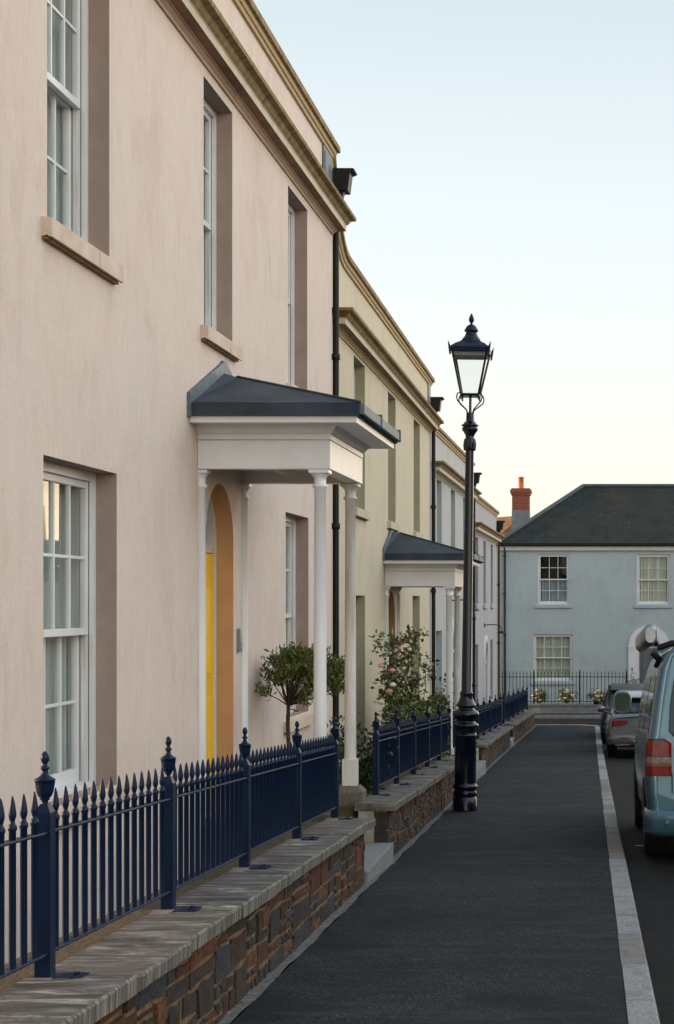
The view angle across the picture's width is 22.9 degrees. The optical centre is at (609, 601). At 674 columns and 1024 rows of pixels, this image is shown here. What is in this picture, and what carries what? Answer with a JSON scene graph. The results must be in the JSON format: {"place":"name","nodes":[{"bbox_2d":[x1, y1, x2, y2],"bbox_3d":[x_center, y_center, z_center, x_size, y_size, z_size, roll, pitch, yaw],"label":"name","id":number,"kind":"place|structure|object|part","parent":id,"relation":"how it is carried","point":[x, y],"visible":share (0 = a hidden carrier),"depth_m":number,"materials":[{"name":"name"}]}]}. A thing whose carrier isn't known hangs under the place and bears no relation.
{"place":"outdoors","nodes":[
{"label":"outdoors","id":0,"kind":"place"},
{"bbox_2d":[231,725,627,1023],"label":"pavement","id":1,"kind":"structure","parent":0,"point":[497,906],"depth_m":9.92,"materials":[{"name":"grey asphalt"}]},
{"bbox_2d":[217,726,535,1023],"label":"edging strip","id":2,"kind":"object","parent":1,"relation":"on","point":[253,994],"visible":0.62,"depth_m":9.36,"materials":[{"name":"concrete"}]},
{"bbox_2d":[448,313,493,811],"bbox_3d":[-1.666,-0.469,19.100,0.500,5.876,0.501,1,0,0],"label":"street lamp","id":3,"kind":"object","parent":1,"relation":"on","point":[470,345],"visible":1,"depth_m":19.04,"materials":[{"name":"metal"}]},
{"bbox_2d":[253,0,673,517],"label":"sky","id":4,"kind":"structure","parent":0,"point":[512,161],"materials":[{"name":"blue"}]},
{"bbox_2d":[535,713,599,714],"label":"pavement","id":5,"kind":"structure","parent":0,"point":[567,713],"depth_m":54.67,"materials":[{"name":"concrete"}]},
{"bbox_2d":[531,688,548,702],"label":"rose bush","id":6,"kind":"object","parent":5,"relation":"on","point":[541,695],"visible":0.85,"depth_m":55.50,"materials":[{"name":"green plant"}]},
{"bbox_2d":[524,703,602,712],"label":"wall","id":7,"kind":"structure","parent":5,"relation":"on","point":[566,707],"depth_m":54.90,"materials":[{"name":"stone"}]},
{"bbox_2d":[502,669,626,703],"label":"railing","id":8,"kind":"object","parent":7,"relation":"on","point":[558,701],"visible":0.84,"depth_m":55.01,"materials":[{"name":"black metal"}]},
{"bbox_2d":[556,688,578,702],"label":"rose bush","id":9,"kind":"object","parent":5,"relation":"on","point":[568,695],"visible":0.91,"depth_m":55.51,"materials":[{"name":"green plant"}]},
{"bbox_2d":[586,688,606,702],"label":"rose bush","id":10,"kind":"object","parent":5,"relation":"on","point":[594,693],"visible":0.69,"depth_m":55.44,"materials":[{"name":"green plant"}]},
{"bbox_2d":[621,667,640,682],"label":"shrub","id":11,"kind":"object","parent":5,"relation":"on","point":[634,680],"visible":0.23,"depth_m":56.54,"materials":[{"name":"green plant"}]},
{"bbox_2d":[535,719,600,727],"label":"cross street","id":12,"kind":"structure","parent":0,"point":[572,721],"depth_m":52.39,"materials":[{"name":"grey asphalt"}]},
{"bbox_2d":[600,728,673,1023],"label":"road","id":13,"kind":"structure","parent":0,"point":[651,876],"depth_m":12.74,"materials":[{"name":"grey asphalt"}]},
{"bbox_2d":[535,724,659,1023],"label":"kerb","id":14,"kind":"structure","parent":13,"relation":"on","point":[641,1006],"depth_m":9.85,"materials":[{"name":"concrete"}]},
{"bbox_2d":[593,683,642,741],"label":"parked car","id":15,"kind":"object","parent":13,"relation":"on","point":[613,688],"visible":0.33,"depth_m":41.35,"materials":[{"name":"blue paint"}]},
{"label":"windows","id":16,"kind":"part","parent":15,"relation":"part of","materials":[{"name":"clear glass"}]},
{"bbox_2d":[597,690,641,755],"bbox_3d":[0.816,2.709,36.640,2.170,1.440,4.374,0,-2,-1],"label":"parked car","id":17,"kind":"object","parent":13,"relation":"on","point":[620,730],"visible":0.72,"depth_m":34.57,"materials":[{"name":"silver metal"}]},
{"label":"windows","id":18,"kind":"part","parent":17,"relation":"part of","materials":[{"name":"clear glass"}]},
{"bbox_2d":[613,625,673,853],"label":"camper van","id":19,"kind":"object","parent":13,"relation":"on","point":[653,781],"visible":1,"depth_m":14.43,"materials":[{"name":"blue paint"}]},
{"bbox_3d":[0.345,1.099,17.458,0.082,0.520,0.600,0,-3,-1],"label":"door window","id":20,"kind":"part","parent":19,"relation":"part of","materials":[{"name":"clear glass"}]},
{"bbox_3d":[0.362,1.025,16.435,0.080,0.520,1.150,0,-3,-1],"label":"side window","id":21,"kind":"part","parent":19,"relation":"part of","materials":[{"name":"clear glass"}]},
{"bbox_3d":[0.378,0.956,15.155,0.080,0.520,1.215,0,-3,-1],"label":"side window","id":22,"kind":"part","parent":19,"relation":"part of","materials":[{"name":"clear glass"}]},
{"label":"rear window","id":23,"kind":"part","parent":19,"relation":"part of","materials":[{"name":"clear glass"}]},
{"bbox_3d":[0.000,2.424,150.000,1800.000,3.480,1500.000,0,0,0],"label":"ground","id":24,"kind":"structure","parent":0,"visible":0},
{"bbox_2d":[0,818,375,1023],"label":"garden wall","id":25,"kind":"structure","parent":24,"relation":"on","point":[233,941],"depth_m":6.92,"materials":[{"name":"orange stone"}]},
{"bbox_2d":[0,716,353,979],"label":"railing","id":26,"kind":"object","parent":25,"relation":"on","point":[264,802],"visible":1,"depth_m":6.77,"materials":[{"name":"blue metal"}]},
{"bbox_2d":[0,0,400,963],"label":"terrace house","id":27,"kind":"structure","parent":24,"relation":"on","point":[186,438],"depth_m":11.20,"materials":[{"name":"pink paint"}]},
{"bbox_2d":[41,0,123,284],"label":"window","id":28,"kind":"structure","parent":27,"relation":"in","point":[65,226],"depth_m":9.93,"materials":[{"name":"white paint"}]},
{"bbox_2d":[43,461,130,831],"bbox_3d":[-3.233,0.241,9.520,0.388,2.093,1.510,0,0,0],"label":"window","id":29,"kind":"structure","parent":27,"relation":"in","point":[69,494],"depth_m":10.05,"materials":[{"name":"white paint"}]},
{"bbox_2d":[206,496,215,799],"bbox_3d":[-3.281,0.340,12.880,0.158,2.560,0.920,0,0,0],"label":"door","id":30,"kind":"structure","parent":27,"relation":"in","point":[210,521],"depth_m":13.18,"materials":[{"name":"yellow paint"}]},
{"bbox_2d":[200,98,241,361],"bbox_3d":[-3.232,-3.002,12.830,0.387,2.037,1.130,0,0,0],"label":"window","id":31,"kind":"structure","parent":27,"relation":"in","point":[209,335],"depth_m":13.24,"materials":[{"name":"white paint"}]},
{"bbox_2d":[286,203,298,387],"bbox_3d":[-3.233,-3.002,16.105,0.388,2.037,1.180,0,0,0],"label":"window","id":32,"kind":"structure","parent":27,"relation":"in","point":[291,212],"depth_m":16.55,"materials":[{"name":"white paint"}]},
{"bbox_2d":[284,516,313,733],"bbox_3d":[-3.232,0.200,16.080,0.387,2.124,1.370,0,0,0],"label":"window","id":33,"kind":"structure","parent":27,"relation":"in","point":[304,720],"depth_m":16.59,"materials":[{"name":"white paint"}]},
{"bbox_2d":[363,843,392,892],"bbox_3d":[-2.289,2.146,12.705,1.000,0.638,1.470,0,0,0],"label":"door step","id":34,"kind":"object","parent":24,"relation":"on","point":[378,858],"depth_m":12.78,"materials":[{"name":"stone"}]},
{"bbox_2d":[332,155,483,778],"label":"terrace house","id":35,"kind":"structure","parent":24,"relation":"on","point":[404,563],"depth_m":23.09,"materials":[{"name":"beige paint"}]},
{"bbox_2d":[354,366,369,520],"bbox_3d":[-3.306,-2.056,20.548,0.388,2.007,1.190,0,0,-1],"label":"window","id":36,"kind":"structure","parent":35,"relation":"in","point":[361,514],"depth_m":20.58,"materials":[{"name":"white paint"}]},
{"bbox_2d":[387,521,399,531],"bbox_3d":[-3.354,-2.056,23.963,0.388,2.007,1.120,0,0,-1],"label":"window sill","id":37,"kind":"structure","parent":35,"relation":"in","point":[391,525],"depth_m":23.66,"materials":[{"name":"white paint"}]},
{"bbox_2d":[413,531,423,538],"bbox_3d":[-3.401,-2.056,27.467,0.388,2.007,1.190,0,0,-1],"label":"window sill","id":38,"kind":"structure","parent":35,"relation":"in","point":[415,533],"depth_m":27.17,"materials":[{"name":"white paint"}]},
{"bbox_2d":[355,750,476,860],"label":"garden wall","id":39,"kind":"structure","parent":24,"relation":"on","point":[404,815],"depth_m":15.52,"materials":[{"name":"orange stone"}]},
{"bbox_2d":[358,811,373,842],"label":"wall end pier","id":40,"kind":"structure","parent":39,"relation":"attached to","point":[368,836],"depth_m":13.42,"materials":[{"name":"beige stone"}]},
{"bbox_2d":[369,703,456,795],"bbox_3d":[-2.161,1.629,19.494,0.187,1.303,10.609,0,0,-1],"label":"railing","id":41,"kind":"object","parent":39,"relation":"on","point":[418,741],"visible":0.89,"depth_m":17.28,"materials":[{"name":"blue metal"}]},
{"bbox_2d":[430,426,481,710],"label":"terrace house","id":42,"kind":"structure","parent":24,"relation":"on","point":[449,486],"depth_m":32.59,"materials":[{"name":"grey paint"}]},
{"bbox_2d":[476,760,485,781],"bbox_3d":[-2.594,2.864,26.250,1.000,0.691,2.440,0,0,0],"label":"door step","id":43,"kind":"object","parent":24,"relation":"on","point":[480,768],"depth_m":26.71,"materials":[{"name":"stone"}]},
{"bbox_2d":[475,496,505,704],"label":"terrace house","id":44,"kind":"structure","parent":24,"relation":"on","point":[488,529],"depth_m":43.47,"materials":[{"name":"white paint"}]},
{"bbox_2d":[476,726,513,771],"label":"garden wall","id":45,"kind":"structure","parent":24,"relation":"on","point":[493,747],"depth_m":31.53,"materials":[{"name":"orange stone"}]},
{"bbox_2d":[476,748,478,759],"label":"wall end pier","id":46,"kind":"structure","parent":45,"relation":"attached to","point":[477,755],"depth_m":27.47,"materials":[{"name":"beige stone"}]},
{"bbox_2d":[474,693,506,743],"bbox_3d":[-2.418,2.277,32.513,0.204,1.172,9.686,0,0,-1],"label":"railing","id":47,"kind":"object","parent":45,"relation":"on","point":[490,716],"visible":0.81,"depth_m":33.03,"materials":[{"name":"blue metal"}]},
{"bbox_2d":[510,737,513,746],"bbox_3d":[-2.769,3.370,37.900,1.000,0.651,1.140,0,0,0],"label":"door step","id":48,"kind":"object","parent":24,"relation":"on","point":[511,741],"depth_m":37.92,"materials":[{"name":"stone"}]},
{"bbox_2d":[496,477,531,698],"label":"house","id":49,"kind":"structure","parent":24,"relation":"on","point":[521,494],"depth_m":66.58,"materials":[{"name":"brown"}]},
{"bbox_2d":[505,710,537,743],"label":"garden wall","id":50,"kind":"structure","parent":24,"relation":"on","point":[523,724],"depth_m":42.79,"materials":[{"name":"orange stone"}]},
{"bbox_2d":[502,686,527,724],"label":"railing","id":51,"kind":"object","parent":50,"relation":"on","point":[513,704],"visible":1,"depth_m":42.17,"materials":[{"name":"blue metal"}]},
{"bbox_2d":[535,715,599,718],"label":"kerb","id":52,"kind":"structure","parent":24,"relation":"on","point":[567,716],"depth_m":54.00,"materials":[{"name":"concrete"}]},
{"bbox_2d":[496,484,673,702],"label":"house","id":53,"kind":"structure","parent":24,"relation":"on","point":[587,578],"depth_m":58.00,"materials":[{"name":"paint"}]},
{"bbox_2d":[531,634,574,684],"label":"window","id":54,"kind":"structure","parent":53,"relation":"in","point":[551,652],"depth_m":58.22,"materials":[{"name":"white paint"}]},
{"bbox_2d":[535,554,571,607],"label":"window","id":55,"kind":"structure","parent":53,"relation":"in","point":[550,591],"depth_m":58.15,"materials":[{"name":"white paint"}]},
{"bbox_2d":[638,640,658,682],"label":"door","id":56,"kind":"structure","parent":53,"relation":"in","point":[644,658],"depth_m":58.12,"materials":[{"name":"white paint"}]},
{"bbox_2d":[634,554,672,607],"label":"window","id":57,"kind":"structure","parent":53,"relation":"in","point":[653,570],"depth_m":58.22,"materials":[{"name":"white paint"}]},
{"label":"garden path","id":58,"kind":"structure","parent":0,"visible":0},
{"bbox_2d":[0,821,321,990],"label":"mossy border","id":59,"kind":"object","parent":58,"relation":"on","point":[76,947],"visible":0.23,"depth_m":6.83,"materials":[{"name":"plant"}]},
{"bbox_2d":[254,641,344,755],"bbox_3d":[-2.689,1.248,14.233,0.885,1.824,0.778,0,0,0],"label":"bay tree","id":60,"kind":"object","parent":58,"relation":"on","point":[293,664],"visible":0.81,"depth_m":14.14,"materials":[{"name":"green plant"}]},
{"bbox_2d":[327,714,359,783],"bbox_3d":[-2.796,1.579,16.774,0.421,1.439,0.436,0,0,0],"label":"shrub","id":61,"kind":"object","parent":58,"relation":"on","point":[337,739],"visible":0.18,"depth_m":16.74,"materials":[{"name":"green plant"}]},
{"bbox_2d":[338,712,398,792],"bbox_3d":[-2.367,1.593,15.393,0.589,1.264,0.683,0,0,-30],"label":"shrub","id":62,"kind":"object","parent":58,"relation":"on","point":[366,773],"visible":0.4,"depth_m":15.29,"materials":[{"name":"green plant"}]},
{"bbox_2d":[339,754,444,815],"bbox_3d":[-2.358,2.240,19.225,0.260,1.086,11.559,0,0,-1],"label":"mossy border","id":63,"kind":"object","parent":58,"relation":"on","point":[348,810],"visible":0.11,"depth_m":13.55,"materials":[{"name":"plant"}]},
{"bbox_2d":[368,628,419,724],"bbox_3d":[-2.694,1.444,20.275,0.579,2.267,1.558,0,0,0],"label":"rose bush","id":64,"kind":"object","parent":58,"relation":"on","point":[390,694],"visible":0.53,"depth_m":20.02,"materials":[{"name":"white plant"}]},
{"bbox_2d":[371,700,431,770],"bbox_3d":[-2.504,1.804,19.421,0.746,1.267,0.941,0,0,27],"label":"shrub","id":65,"kind":"object","parent":58,"relation":"on","point":[391,717],"visible":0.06,"depth_m":19.43,"materials":[{"name":"green plant"}]},
{"bbox_2d":[385,624,439,720],"bbox_3d":[-2.652,1.474,21.333,0.710,2.377,1.434,0,0,0],"label":"rose bush","id":66,"kind":"object","parent":58,"relation":"on","point":[412,648],"visible":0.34,"depth_m":21.15,"materials":[{"name":"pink plant"}]},
{"bbox_2d":[419,687,454,759],"bbox_3d":[-2.449,1.979,22.463,0.592,1.550,1.549,0,0,0],"label":"rose bush","id":67,"kind":"object","parent":58,"relation":"on","point":[437,699],"visible":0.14,"depth_m":22.65,"materials":[{"name":"green plant"}]},
{"bbox_2d":[437,672,453,712],"bbox_3d":[-2.521,1.932,25.355,0.353,1.656,0.946,0,0,16],"label":"rose bush","id":68,"kind":"object","parent":58,"relation":"on","point":[442,689],"visible":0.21,"depth_m":25.16,"materials":[{"name":"plant"}]}
]}

